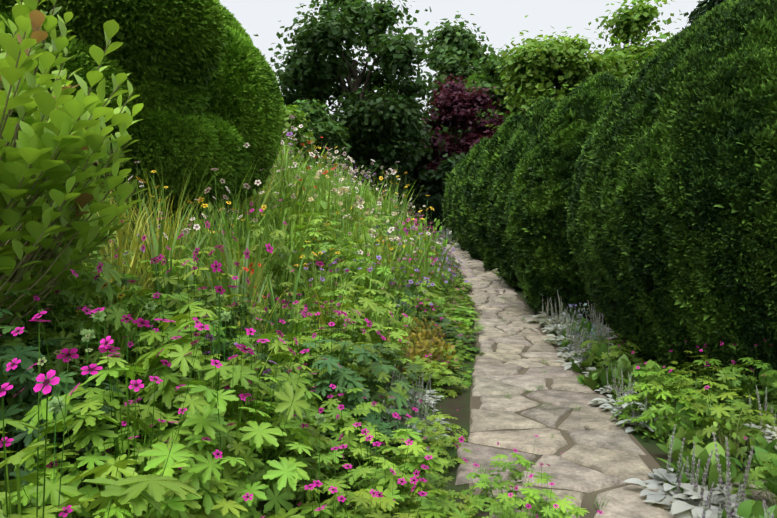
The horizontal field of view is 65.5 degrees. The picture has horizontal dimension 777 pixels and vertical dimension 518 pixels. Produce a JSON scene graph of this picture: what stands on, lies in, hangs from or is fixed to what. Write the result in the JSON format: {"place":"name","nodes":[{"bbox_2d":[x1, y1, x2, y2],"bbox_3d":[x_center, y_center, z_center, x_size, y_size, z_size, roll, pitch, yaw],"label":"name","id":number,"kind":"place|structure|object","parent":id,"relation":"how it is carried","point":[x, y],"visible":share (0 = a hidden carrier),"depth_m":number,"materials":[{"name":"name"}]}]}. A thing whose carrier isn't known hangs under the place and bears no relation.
{"place":"outdoors","nodes":[
{"label":"outdoors","id":0,"kind":"place"},
{"bbox_2d":[0,204,775,517],"bbox_3d":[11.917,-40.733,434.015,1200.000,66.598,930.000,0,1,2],"label":"ground","id":1,"kind":"structure","parent":0,"point":[450,405],"depth_m":5.25,"materials":[{"name":"brown soil"}]},
{"bbox_2d":[0,0,724,335],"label":"tree","id":2,"kind":"object","parent":1,"relation":"on","point":[497,89],"depth_m":40.85,"materials":[{"name":"green plant"}]},
{"bbox_2d":[0,115,773,517],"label":"border flowers","id":3,"kind":"object","parent":1,"relation":"on","point":[42,379],"visible":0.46,"depth_m":3.39,"materials":[{"name":"pink plant"}]},
{"bbox_2d":[0,0,776,517],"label":"border plants","id":4,"kind":"object","parent":1,"relation":"on","point":[696,472],"visible":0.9,"depth_m":3.52,"materials":[{"name":"green plant"}]},
{"bbox_2d":[439,240,677,517],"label":"paving joints","id":5,"kind":"object","parent":1,"relation":"on","point":[650,462],"visible":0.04,"depth_m":4.88,"materials":[{"name":"soil"}]},
{"bbox_2d":[433,239,687,517],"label":"path stones","id":6,"kind":"object","parent":5,"relation":"on","point":[619,461],"visible":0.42,"depth_m":5.25,"materials":[{"name":"beige stone"}]},
{"bbox_2d":[584,422,611,429],"bbox_3d":[1.770,1.433,5.117,0.227,0.084,0.207,0,1,2],"label":"rock","id":7,"kind":"object","parent":5,"relation":"on","point":[596,426],"visible":0.62,"depth_m":5.07,"materials":[{"name":"stone"}]},
{"bbox_2d":[441,0,776,388],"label":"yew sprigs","id":8,"kind":"object","parent":1,"relation":"on","point":[693,64],"visible":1,"depth_m":6.10,"materials":[{"name":"green plant"}]},
{"bbox_2d":[465,48,776,381],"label":"yew","id":9,"kind":"object","parent":1,"relation":"on","point":[768,345],"depth_m":5.61,"materials":[{"name":"green plant"}]},
{"bbox_2d":[722,480,776,506],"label":"plant","id":10,"kind":"object","parent":1,"relation":"on","point":[754,495],"visible":0.1,"depth_m":3.60,"materials":[{"name":"plant"}]},
{"bbox_2d":[219,0,708,120],"label":"sky","id":11,"kind":"structure","parent":0,"point":[501,21],"materials":[{"name":"white"}]},
{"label":"hedge","id":12,"kind":"object","parent":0,"visible":0},
{"bbox_2d":[0,0,444,231],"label":"hedge sprigs","id":13,"kind":"object","parent":12,"relation":"attached to","point":[199,64],"visible":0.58,"depth_m":8.12,"materials":[{"name":"green plant"}]}
]}

